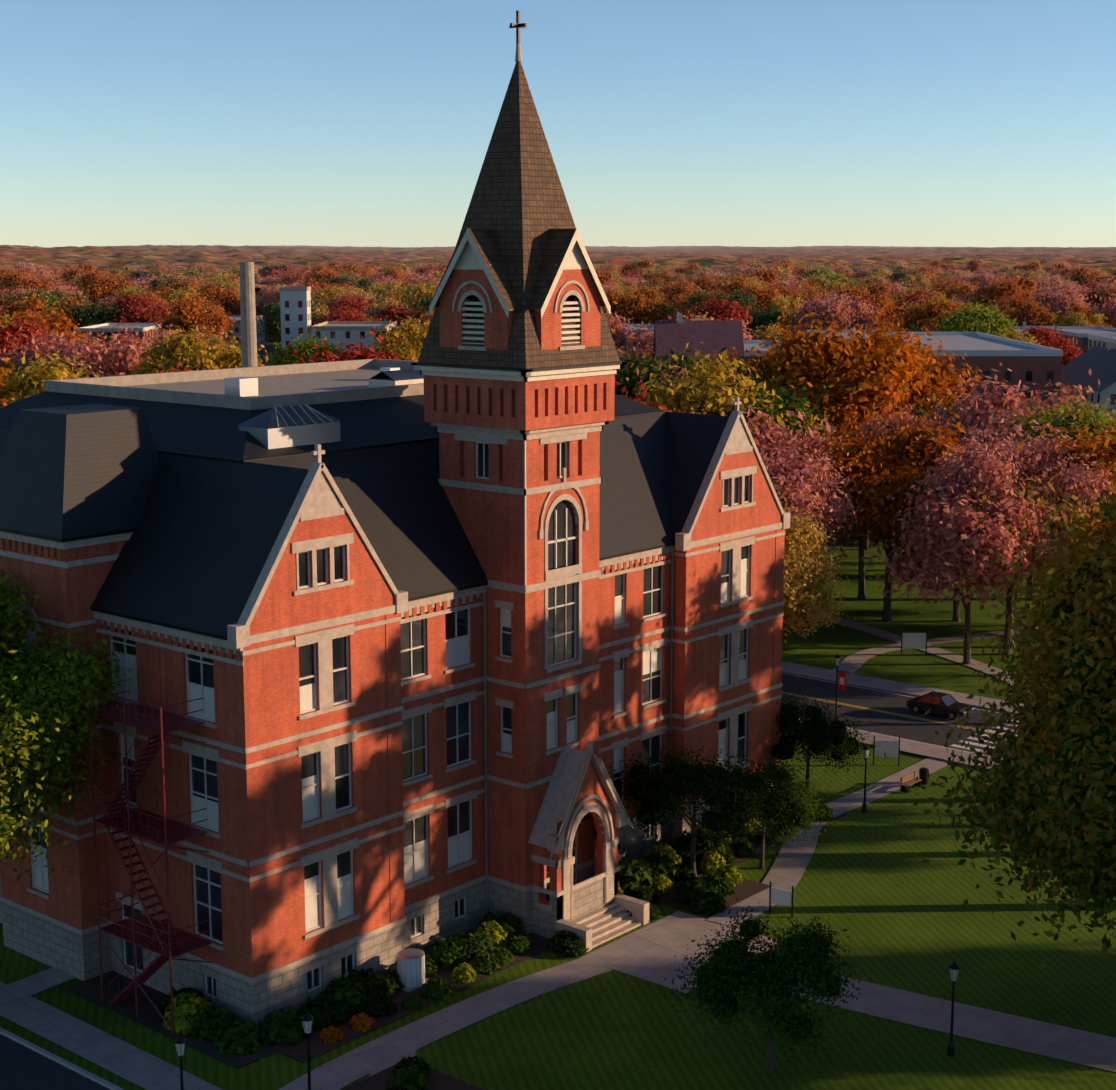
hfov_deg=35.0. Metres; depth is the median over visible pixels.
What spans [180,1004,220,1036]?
shrub
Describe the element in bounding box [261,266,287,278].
tree
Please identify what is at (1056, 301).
tree
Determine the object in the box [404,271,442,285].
tree
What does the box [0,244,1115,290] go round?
canopy
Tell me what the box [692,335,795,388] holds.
tree
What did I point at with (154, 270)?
tree
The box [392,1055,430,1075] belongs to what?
shrub
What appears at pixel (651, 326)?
town
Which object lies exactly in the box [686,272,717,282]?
tree
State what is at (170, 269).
tree
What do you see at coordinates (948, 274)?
tree
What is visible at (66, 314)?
tree
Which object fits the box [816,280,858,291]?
tree
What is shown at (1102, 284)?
tree
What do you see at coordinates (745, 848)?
shrub
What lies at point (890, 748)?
sign
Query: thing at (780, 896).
entrance sign
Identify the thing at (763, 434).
tree
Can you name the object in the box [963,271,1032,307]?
tree
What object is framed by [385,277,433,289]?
tree
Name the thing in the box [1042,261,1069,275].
tree
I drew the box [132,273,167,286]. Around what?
tree
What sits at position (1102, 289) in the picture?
tree
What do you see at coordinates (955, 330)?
tree
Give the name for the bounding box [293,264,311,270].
tree
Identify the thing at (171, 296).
tree
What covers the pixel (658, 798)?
tree
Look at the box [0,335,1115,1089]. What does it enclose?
ground
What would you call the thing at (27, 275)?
tree
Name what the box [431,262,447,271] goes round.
tree
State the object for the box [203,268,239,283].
tree
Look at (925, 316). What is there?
tree
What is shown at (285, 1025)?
shrub
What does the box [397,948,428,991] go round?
ac unit
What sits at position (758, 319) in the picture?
tree
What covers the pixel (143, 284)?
tree
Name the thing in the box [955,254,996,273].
tree
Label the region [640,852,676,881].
shrub
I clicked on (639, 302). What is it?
tree
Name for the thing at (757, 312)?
tree
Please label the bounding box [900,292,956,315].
tree
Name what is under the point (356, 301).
tree
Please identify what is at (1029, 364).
building
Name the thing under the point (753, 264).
tree
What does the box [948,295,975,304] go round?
tree
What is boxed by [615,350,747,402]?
tree
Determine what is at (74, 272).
tree
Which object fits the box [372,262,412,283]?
tree
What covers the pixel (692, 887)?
shrub
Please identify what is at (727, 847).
shrub
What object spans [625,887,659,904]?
shrub
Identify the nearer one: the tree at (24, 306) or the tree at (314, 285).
the tree at (24, 306)
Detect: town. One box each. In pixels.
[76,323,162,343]
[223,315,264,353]
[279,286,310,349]
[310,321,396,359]
[622,324,654,337]
[804,330,875,341]
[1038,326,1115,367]
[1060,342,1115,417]
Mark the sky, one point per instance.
(339, 123)
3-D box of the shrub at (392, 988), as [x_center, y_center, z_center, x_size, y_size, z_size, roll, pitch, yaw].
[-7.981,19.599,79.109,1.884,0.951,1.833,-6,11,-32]
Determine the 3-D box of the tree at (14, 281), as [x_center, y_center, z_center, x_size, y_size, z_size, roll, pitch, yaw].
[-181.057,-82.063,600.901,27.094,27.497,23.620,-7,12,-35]
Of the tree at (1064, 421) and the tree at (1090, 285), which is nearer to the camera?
the tree at (1064, 421)
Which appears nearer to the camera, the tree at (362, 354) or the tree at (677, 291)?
the tree at (362, 354)
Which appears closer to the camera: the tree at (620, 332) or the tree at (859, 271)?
the tree at (620, 332)
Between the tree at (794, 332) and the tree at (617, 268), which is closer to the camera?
the tree at (794, 332)
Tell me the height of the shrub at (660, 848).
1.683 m
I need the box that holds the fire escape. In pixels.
[88,679,211,1033]
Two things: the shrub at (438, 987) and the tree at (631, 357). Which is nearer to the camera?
the shrub at (438, 987)
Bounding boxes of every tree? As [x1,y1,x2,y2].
[0,264,38,291]
[0,266,65,294]
[0,288,35,303]
[0,290,79,337]
[0,292,17,308]
[0,308,76,358]
[0,309,43,340]
[0,322,114,372]
[0,347,103,406]
[0,356,105,380]
[0,357,15,397]
[0,392,15,407]
[0,547,141,891]
[2,286,47,296]
[5,288,70,316]
[6,264,37,276]
[10,305,121,345]
[14,261,35,268]
[16,284,91,305]
[17,288,59,298]
[19,262,53,277]
[28,271,66,287]
[33,283,91,304]
[37,262,61,275]
[39,326,162,376]
[44,278,71,290]
[47,290,89,320]
[50,273,65,282]
[53,305,87,328]
[60,261,105,283]
[65,298,126,332]
[66,262,141,304]
[70,273,85,288]
[75,299,102,307]
[80,329,119,344]
[84,361,192,375]
[86,265,125,279]
[92,295,115,306]
[96,287,171,307]
[99,294,118,303]
[99,329,157,351]
[101,287,175,324]
[103,263,140,278]
[108,282,154,298]
[110,322,268,375]
[116,303,163,322]
[128,265,147,272]
[129,267,164,278]
[131,273,170,292]
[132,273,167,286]
[134,289,163,301]
[139,323,237,351]
[143,263,163,270]
[144,274,199,290]
[148,267,174,275]
[150,362,196,373]
[151,276,206,300]
[152,290,235,346]
[154,262,178,271]
[159,271,185,278]
[160,284,201,303]
[162,287,221,310]
[163,273,190,279]
[177,298,239,342]
[182,266,209,273]
[182,267,201,276]
[185,263,200,268]
[189,275,219,284]
[191,279,240,314]
[196,264,223,272]
[202,271,223,277]
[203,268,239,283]
[204,274,239,295]
[205,270,239,289]
[208,275,226,281]
[220,296,240,314]
[223,265,260,277]
[230,265,263,281]
[231,269,262,290]
[255,280,292,338]
[255,283,281,308]
[256,296,319,342]
[257,262,276,275]
[258,277,320,306]
[260,274,282,284]
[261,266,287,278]
[262,261,297,273]
[262,329,353,364]
[267,300,330,342]
[271,268,310,285]
[276,261,303,275]
[281,271,310,285]
[282,276,320,285]
[286,330,412,363]
[291,259,353,284]
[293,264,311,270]
[293,277,338,295]
[304,282,342,295]
[307,256,344,275]
[310,282,355,307]
[311,300,377,325]
[311,311,339,322]
[322,289,376,316]
[323,270,377,292]
[326,288,381,305]
[331,288,380,305]
[332,276,367,290]
[333,285,355,291]
[337,258,384,278]
[338,272,359,280]
[340,267,369,281]
[357,262,382,273]
[362,296,416,319]
[364,315,380,320]
[365,284,388,292]
[367,289,388,302]
[367,315,429,360]
[368,282,399,288]
[368,292,403,305]
[369,277,405,295]
[370,271,384,279]
[370,292,420,305]
[371,274,404,284]
[371,300,422,328]
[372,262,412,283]
[373,282,402,298]
[373,316,426,351]
[378,260,413,272]
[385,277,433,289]
[391,279,436,297]
[393,279,436,308]
[403,271,421,278]
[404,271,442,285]
[407,308,433,326]
[409,293,435,313]
[410,263,440,275]
[411,263,432,272]
[413,308,434,332]
[423,269,443,281]
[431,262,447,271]
[593,261,621,287]
[594,262,620,274]
[595,264,624,278]
[601,279,623,290]
[602,281,639,323]
[603,267,626,288]
[603,288,650,323]
[604,282,641,293]
[605,307,640,347]
[610,301,649,376]
[610,734,805,876]
[614,279,675,323]
[615,342,745,402]
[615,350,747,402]
[615,354,652,381]
[615,380,692,413]
[616,283,664,323]
[616,316,745,375]
[618,254,658,276]
[620,269,642,280]
[622,276,637,286]
[625,277,647,284]
[626,342,841,441]
[628,279,665,289]
[634,267,660,281]
[636,262,663,272]
[644,371,825,439]
[645,275,677,286]
[649,288,673,305]
[652,265,676,283]
[654,280,709,303]
[656,277,693,289]
[657,302,705,319]
[658,898,871,1072]
[664,273,696,284]
[667,298,683,319]
[670,263,698,270]
[670,290,712,312]
[671,290,751,339]
[674,259,702,274]
[675,390,756,424]
[677,309,760,341]
[680,289,724,308]
[683,265,717,276]
[683,288,716,297]
[683,311,713,319]
[684,285,761,310]
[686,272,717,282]
[687,268,729,277]
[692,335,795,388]
[693,271,734,290]
[694,269,727,280]
[700,276,729,292]
[708,273,740,283]
[709,755,833,868]
[711,270,785,339]
[720,268,740,274]
[720,273,776,290]
[722,395,870,536]
[728,261,791,296]
[728,263,752,272]
[734,359,774,385]
[736,303,788,339]
[737,300,971,532]
[739,304,792,331]
[740,266,763,273]
[741,259,768,269]
[748,320,801,342]
[748,372,791,396]
[755,271,789,281]
[757,294,803,330]
[760,433,873,581]
[763,349,830,386]
[764,688,885,786]
[767,257,800,270]
[767,379,882,439]
[768,263,793,280]
[770,275,809,293]
[772,304,995,414]
[774,283,802,298]
[778,492,855,647]
[780,279,815,290]
[782,283,838,306]
[783,328,800,333]
[788,289,888,335]
[789,265,810,276]
[789,398,994,621]
[790,271,799,280]
[796,273,833,290]
[799,364,921,540]
[799,415,911,598]
[800,264,836,280]
[802,263,839,274]
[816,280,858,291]
[817,277,911,329]
[819,268,861,285]
[824,261,844,267]
[826,278,867,289]
[831,405,901,549]
[834,265,852,276]
[841,265,859,271]
[844,395,955,463]
[845,278,898,304]
[848,265,880,278]
[850,319,907,340]
[852,261,882,271]
[852,265,874,276]
[855,273,887,285]
[859,481,1071,664]
[862,264,905,274]
[864,265,892,278]
[871,278,909,288]
[873,306,900,327]
[874,449,960,621]
[881,274,900,282]
[883,279,919,300]
[884,285,951,325]
[884,443,1115,967]
[884,467,1100,654]
[886,268,915,281]
[886,420,1115,647]
[887,260,906,268]
[888,293,975,331]
[890,283,941,304]
[892,262,909,269]
[895,393,967,424]
[898,260,948,283]
[899,282,951,299]
[900,272,931,289]
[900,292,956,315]
[904,396,1028,422]
[905,322,968,331]
[922,258,958,272]
[924,276,968,294]
[927,362,1115,452]
[932,270,958,278]
[933,295,1017,336]
[934,279,975,302]
[937,406,1113,599]
[945,267,969,274]
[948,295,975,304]
[949,270,970,280]
[951,272,975,283]
[953,299,988,311]
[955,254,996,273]
[960,270,1009,287]
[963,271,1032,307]
[963,383,1115,597]
[972,267,1002,275]
[987,267,1044,303]
[987,292,1023,308]
[988,300,1015,311]
[994,327,1053,347]
[997,265,1012,273]
[997,290,1053,332]
[1002,269,1023,279]
[1008,256,1049,272]
[1014,411,1115,574]
[1020,320,1082,365]
[1023,268,1050,280]
[1029,284,1094,316]
[1032,274,1072,292]
[1034,274,1061,280]
[1034,279,1091,295]
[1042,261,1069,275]
[1043,275,1082,287]
[1044,444,1115,545]
[1048,312,1056,325]
[1049,298,1114,326]
[1051,265,1075,277]
[1055,311,1108,326]
[1062,260,1107,285]
[1063,265,1087,286]
[1065,284,1103,308]
[1077,278,1101,290]
[1084,280,1115,307]
[1084,316,1111,327]
[1085,294,1115,315]
[1087,282,1113,292]
[1091,278,1115,288]
[1092,272,1115,283]
[1095,404,1115,430]
[1103,293,1115,327]
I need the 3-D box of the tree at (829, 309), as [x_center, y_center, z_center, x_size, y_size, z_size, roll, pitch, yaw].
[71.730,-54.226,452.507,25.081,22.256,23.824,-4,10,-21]
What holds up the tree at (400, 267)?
on the ground at (880, 891)
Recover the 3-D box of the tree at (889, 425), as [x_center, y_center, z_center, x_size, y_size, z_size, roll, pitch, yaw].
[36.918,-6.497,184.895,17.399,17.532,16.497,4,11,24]
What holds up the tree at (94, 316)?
on the ground at (880, 891)
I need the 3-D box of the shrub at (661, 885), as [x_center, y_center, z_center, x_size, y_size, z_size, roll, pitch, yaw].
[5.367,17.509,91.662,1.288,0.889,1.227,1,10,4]
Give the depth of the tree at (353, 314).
411.94 m
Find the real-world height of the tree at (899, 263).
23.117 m
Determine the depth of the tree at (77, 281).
715.32 m
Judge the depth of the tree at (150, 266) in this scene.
1203.51 m
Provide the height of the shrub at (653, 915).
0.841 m
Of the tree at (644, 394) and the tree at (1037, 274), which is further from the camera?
the tree at (1037, 274)
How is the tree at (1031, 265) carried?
on the ground at (880, 891)
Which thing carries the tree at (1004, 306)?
on the ground at (880, 891)
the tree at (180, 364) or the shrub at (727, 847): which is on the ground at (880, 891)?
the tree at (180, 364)
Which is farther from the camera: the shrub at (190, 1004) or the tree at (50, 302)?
the tree at (50, 302)
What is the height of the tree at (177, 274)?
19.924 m
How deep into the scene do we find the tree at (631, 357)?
206.97 m
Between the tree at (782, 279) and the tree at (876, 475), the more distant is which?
the tree at (782, 279)
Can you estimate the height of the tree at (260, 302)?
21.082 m
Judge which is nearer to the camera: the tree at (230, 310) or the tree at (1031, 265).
the tree at (230, 310)
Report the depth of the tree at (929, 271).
847.08 m
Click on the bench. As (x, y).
(914, 782)
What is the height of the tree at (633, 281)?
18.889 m
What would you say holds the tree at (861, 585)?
on the ground at (880, 891)
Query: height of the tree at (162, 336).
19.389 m
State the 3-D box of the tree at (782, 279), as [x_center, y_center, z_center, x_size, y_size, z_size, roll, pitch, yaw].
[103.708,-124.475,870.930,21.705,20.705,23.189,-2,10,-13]
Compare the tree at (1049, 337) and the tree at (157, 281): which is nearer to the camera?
the tree at (1049, 337)
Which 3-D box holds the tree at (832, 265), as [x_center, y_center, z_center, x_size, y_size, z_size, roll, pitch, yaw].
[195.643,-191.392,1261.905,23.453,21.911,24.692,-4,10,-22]
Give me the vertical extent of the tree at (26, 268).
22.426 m
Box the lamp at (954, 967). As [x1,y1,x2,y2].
[947,959,959,1056]
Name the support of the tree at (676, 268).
on the ground at (880, 891)
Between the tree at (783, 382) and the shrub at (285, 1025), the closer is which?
the shrub at (285, 1025)
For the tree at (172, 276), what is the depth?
870.65 m
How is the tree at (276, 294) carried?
on the ground at (880, 891)
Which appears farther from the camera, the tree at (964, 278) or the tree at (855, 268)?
the tree at (855, 268)
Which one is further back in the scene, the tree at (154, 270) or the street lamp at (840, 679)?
the tree at (154, 270)
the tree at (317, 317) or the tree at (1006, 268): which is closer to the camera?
the tree at (317, 317)
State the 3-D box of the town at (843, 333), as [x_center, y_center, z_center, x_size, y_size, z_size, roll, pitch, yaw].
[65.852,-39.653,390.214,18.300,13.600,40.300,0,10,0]
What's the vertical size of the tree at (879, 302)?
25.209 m
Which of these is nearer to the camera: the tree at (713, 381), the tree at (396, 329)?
the tree at (713, 381)
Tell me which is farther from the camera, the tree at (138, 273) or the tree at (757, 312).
the tree at (138, 273)
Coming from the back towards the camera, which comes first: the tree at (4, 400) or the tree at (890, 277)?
the tree at (890, 277)
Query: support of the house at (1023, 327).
on the ground at (880, 891)
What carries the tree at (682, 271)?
on the ground at (880, 891)
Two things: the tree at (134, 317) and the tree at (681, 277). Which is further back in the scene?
the tree at (681, 277)
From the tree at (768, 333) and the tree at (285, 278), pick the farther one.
the tree at (285, 278)
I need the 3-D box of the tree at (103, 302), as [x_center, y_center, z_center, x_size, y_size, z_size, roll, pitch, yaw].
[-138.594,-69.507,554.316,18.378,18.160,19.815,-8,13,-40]
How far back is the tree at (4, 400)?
165.72 m
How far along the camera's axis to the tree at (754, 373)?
219.77 m
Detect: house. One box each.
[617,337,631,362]
[1010,322,1037,336]
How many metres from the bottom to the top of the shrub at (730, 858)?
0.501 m
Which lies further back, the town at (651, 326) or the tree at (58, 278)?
the tree at (58, 278)
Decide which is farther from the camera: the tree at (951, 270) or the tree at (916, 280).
the tree at (951, 270)
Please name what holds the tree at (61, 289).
on the ground at (880, 891)
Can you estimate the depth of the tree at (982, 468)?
142.60 m
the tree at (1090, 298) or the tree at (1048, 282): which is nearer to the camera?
the tree at (1090, 298)
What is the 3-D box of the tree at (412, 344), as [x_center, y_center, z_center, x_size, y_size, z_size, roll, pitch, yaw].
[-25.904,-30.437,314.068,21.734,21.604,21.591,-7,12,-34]
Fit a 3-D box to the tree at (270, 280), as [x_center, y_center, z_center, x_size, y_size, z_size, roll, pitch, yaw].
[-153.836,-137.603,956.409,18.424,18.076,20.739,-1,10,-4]
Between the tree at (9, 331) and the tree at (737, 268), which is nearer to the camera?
the tree at (9, 331)
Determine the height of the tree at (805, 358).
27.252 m
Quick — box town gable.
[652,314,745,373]
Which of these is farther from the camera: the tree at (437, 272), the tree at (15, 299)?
the tree at (437, 272)
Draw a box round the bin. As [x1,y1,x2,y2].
[919,767,928,784]
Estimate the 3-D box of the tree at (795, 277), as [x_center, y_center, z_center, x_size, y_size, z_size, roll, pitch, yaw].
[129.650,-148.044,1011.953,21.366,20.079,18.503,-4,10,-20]
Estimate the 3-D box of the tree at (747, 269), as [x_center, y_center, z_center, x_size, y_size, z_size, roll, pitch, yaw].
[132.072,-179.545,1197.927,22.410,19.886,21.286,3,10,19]
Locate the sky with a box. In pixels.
[0,0,1115,247]
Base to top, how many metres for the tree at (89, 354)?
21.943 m
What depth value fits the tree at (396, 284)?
614.05 m
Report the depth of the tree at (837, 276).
795.91 m
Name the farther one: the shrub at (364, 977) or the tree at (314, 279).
the tree at (314, 279)
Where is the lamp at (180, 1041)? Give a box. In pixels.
[174,1034,186,1089]
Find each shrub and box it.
[154,987,212,1021]
[162,992,212,1034]
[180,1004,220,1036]
[194,1008,236,1040]
[213,1019,268,1055]
[258,1005,313,1046]
[296,996,342,1031]
[319,1025,343,1042]
[320,976,370,1012]
[328,998,359,1023]
[342,967,392,1005]
[349,1013,374,1031]
[364,996,397,1017]
[374,971,398,996]
[381,970,404,989]
[387,1064,429,1089]
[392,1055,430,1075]
[399,995,422,1009]
[420,976,454,1000]
[423,937,467,970]
[425,956,437,977]
[446,931,482,962]
[450,962,476,983]
[465,932,495,954]
[469,952,501,974]
[475,910,525,941]
[475,920,507,949]
[488,946,514,966]
[506,936,534,954]
[546,929,583,952]
[556,935,588,958]
[618,855,658,893]
[618,876,624,889]
[618,882,623,893]
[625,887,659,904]
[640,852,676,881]
[646,843,681,866]
[649,902,659,921]
[653,875,673,892]
[665,846,689,867]
[668,828,725,866]
[673,863,696,881]
[675,877,719,905]
[685,888,726,914]
[696,824,732,854]
[697,851,725,873]
[697,870,735,896]
[716,864,743,885]
[721,853,735,863]
[728,828,752,843]
[728,837,755,856]
[742,812,766,842]
[809,804,834,821]
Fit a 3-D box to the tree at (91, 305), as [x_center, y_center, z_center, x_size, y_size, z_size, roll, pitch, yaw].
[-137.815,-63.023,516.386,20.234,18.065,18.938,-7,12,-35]
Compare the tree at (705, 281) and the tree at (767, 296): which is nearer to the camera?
the tree at (767, 296)
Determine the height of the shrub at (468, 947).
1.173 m
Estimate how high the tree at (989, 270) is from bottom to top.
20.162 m
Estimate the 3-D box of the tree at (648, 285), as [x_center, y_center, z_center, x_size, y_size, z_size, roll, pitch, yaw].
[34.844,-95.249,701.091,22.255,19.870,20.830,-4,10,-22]
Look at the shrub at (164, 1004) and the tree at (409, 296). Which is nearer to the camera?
the shrub at (164, 1004)
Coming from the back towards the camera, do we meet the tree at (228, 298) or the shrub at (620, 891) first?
the tree at (228, 298)
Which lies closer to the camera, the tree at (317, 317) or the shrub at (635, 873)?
the shrub at (635, 873)
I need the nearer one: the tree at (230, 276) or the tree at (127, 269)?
the tree at (230, 276)
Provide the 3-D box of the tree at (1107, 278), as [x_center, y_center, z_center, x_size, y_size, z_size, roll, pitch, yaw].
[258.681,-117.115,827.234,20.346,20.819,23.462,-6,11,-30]
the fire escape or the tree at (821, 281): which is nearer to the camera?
the fire escape
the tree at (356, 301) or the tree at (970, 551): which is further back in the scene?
the tree at (356, 301)
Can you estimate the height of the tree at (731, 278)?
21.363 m
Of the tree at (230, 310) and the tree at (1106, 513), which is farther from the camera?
the tree at (230, 310)
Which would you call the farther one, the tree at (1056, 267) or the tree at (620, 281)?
the tree at (1056, 267)
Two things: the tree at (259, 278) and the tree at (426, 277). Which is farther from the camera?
the tree at (259, 278)
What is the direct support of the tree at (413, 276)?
on the ground at (880, 891)
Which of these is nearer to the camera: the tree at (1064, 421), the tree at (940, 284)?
the tree at (1064, 421)
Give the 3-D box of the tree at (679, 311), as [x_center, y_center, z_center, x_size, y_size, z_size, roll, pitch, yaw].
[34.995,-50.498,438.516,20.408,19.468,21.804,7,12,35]
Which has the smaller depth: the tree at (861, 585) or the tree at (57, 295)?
the tree at (861, 585)
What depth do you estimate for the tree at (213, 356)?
240.49 m
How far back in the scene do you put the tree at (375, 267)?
1157.78 m
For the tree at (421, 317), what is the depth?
446.30 m
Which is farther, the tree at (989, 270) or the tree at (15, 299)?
the tree at (989, 270)
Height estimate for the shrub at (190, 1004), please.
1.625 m
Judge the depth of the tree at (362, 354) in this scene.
217.86 m
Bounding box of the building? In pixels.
[0,10,789,1028]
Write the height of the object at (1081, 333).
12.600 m
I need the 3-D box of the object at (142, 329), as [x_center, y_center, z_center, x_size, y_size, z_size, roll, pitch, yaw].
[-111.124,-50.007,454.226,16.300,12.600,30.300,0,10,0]
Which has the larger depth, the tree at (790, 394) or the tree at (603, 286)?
the tree at (603, 286)
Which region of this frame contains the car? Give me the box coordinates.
[906,691,973,719]
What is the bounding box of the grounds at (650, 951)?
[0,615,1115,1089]
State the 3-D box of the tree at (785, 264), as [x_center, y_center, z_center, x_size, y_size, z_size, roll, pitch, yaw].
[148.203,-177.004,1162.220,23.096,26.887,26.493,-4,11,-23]
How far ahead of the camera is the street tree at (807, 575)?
117.88 m
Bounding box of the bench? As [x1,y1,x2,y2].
[900,771,921,792]
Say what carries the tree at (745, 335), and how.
on the ground at (880, 891)
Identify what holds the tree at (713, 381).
on the ground at (880, 891)
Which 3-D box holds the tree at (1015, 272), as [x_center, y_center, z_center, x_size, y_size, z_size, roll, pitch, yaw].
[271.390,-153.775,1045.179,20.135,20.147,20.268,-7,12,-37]
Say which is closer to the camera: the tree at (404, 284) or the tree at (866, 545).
the tree at (866, 545)
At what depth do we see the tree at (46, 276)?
679.53 m
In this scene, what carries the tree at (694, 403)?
on the ground at (880, 891)
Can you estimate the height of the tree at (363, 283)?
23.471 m
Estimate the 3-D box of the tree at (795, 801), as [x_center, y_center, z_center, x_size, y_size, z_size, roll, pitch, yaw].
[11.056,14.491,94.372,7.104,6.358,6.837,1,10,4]
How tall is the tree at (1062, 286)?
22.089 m
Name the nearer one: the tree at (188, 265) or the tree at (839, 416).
the tree at (839, 416)
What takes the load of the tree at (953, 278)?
on the ground at (880, 891)
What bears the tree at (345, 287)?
on the ground at (880, 891)
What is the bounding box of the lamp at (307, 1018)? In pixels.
[301,1010,314,1089]
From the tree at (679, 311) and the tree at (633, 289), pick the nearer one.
the tree at (679, 311)
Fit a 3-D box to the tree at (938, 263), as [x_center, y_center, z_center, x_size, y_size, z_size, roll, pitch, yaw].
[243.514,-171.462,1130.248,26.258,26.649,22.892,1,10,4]
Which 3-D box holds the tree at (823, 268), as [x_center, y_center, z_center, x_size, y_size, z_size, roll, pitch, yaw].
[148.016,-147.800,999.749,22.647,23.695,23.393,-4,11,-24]
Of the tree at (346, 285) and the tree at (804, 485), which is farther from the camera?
the tree at (346, 285)
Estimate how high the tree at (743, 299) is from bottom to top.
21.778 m
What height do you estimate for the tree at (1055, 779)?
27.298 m
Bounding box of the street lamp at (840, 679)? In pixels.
[834,652,845,719]
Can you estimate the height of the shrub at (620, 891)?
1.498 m
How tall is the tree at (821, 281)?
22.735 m
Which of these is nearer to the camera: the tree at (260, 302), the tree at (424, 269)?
the tree at (260, 302)
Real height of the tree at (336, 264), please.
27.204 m
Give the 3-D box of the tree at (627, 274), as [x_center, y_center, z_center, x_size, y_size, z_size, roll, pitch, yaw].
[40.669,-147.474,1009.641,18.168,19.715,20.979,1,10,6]
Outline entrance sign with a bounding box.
[769,881,793,917]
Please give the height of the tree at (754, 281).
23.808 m
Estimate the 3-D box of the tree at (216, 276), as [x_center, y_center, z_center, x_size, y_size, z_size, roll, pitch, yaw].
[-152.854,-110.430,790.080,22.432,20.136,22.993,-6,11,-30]
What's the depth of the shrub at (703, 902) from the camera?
88.57 m
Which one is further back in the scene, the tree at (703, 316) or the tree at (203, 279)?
the tree at (203, 279)
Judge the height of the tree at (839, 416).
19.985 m
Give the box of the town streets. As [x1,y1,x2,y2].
[255,291,280,365]
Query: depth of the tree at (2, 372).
215.40 m
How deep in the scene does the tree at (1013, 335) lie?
356.92 m
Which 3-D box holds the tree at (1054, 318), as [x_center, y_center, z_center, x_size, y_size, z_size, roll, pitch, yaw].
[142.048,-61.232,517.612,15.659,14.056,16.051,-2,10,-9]
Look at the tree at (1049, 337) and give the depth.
386.02 m
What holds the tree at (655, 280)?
on the ground at (880, 891)
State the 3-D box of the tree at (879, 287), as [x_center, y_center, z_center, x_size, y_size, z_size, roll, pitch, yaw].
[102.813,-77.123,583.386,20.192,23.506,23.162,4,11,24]
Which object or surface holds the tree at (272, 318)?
on the ground at (880, 891)
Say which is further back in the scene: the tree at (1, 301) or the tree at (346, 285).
the tree at (346, 285)
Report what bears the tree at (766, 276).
on the ground at (880, 891)
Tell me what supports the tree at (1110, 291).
on the ground at (880, 891)
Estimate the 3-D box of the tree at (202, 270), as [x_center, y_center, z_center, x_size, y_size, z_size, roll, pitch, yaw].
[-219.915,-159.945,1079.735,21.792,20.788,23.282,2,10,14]
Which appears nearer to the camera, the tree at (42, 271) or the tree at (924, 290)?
the tree at (924, 290)
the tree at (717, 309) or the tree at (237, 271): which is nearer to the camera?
the tree at (717, 309)
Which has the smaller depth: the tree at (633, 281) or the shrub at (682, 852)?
the shrub at (682, 852)
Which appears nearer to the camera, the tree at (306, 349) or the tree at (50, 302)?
the tree at (306, 349)
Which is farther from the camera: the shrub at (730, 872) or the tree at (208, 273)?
the tree at (208, 273)
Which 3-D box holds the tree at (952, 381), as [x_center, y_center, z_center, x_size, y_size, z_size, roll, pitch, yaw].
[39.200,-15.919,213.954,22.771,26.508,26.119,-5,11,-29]
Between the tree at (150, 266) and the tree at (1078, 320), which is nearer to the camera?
the tree at (1078, 320)
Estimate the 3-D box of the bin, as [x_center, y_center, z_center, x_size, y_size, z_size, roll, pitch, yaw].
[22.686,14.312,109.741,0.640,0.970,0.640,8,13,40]
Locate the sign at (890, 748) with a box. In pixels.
[873,735,900,765]
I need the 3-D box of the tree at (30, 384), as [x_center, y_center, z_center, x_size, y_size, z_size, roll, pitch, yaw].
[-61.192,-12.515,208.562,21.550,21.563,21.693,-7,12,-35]
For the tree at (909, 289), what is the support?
on the ground at (880, 891)
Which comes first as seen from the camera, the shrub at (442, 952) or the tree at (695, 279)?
the shrub at (442, 952)
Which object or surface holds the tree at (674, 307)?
on the ground at (880, 891)
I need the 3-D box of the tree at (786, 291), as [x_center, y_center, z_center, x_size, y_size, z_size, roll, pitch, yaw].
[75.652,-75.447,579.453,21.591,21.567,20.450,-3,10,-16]
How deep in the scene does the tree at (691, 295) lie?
641.84 m
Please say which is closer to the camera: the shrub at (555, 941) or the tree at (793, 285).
the shrub at (555, 941)
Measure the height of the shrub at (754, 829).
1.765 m
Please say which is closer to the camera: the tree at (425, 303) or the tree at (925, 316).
the tree at (925, 316)

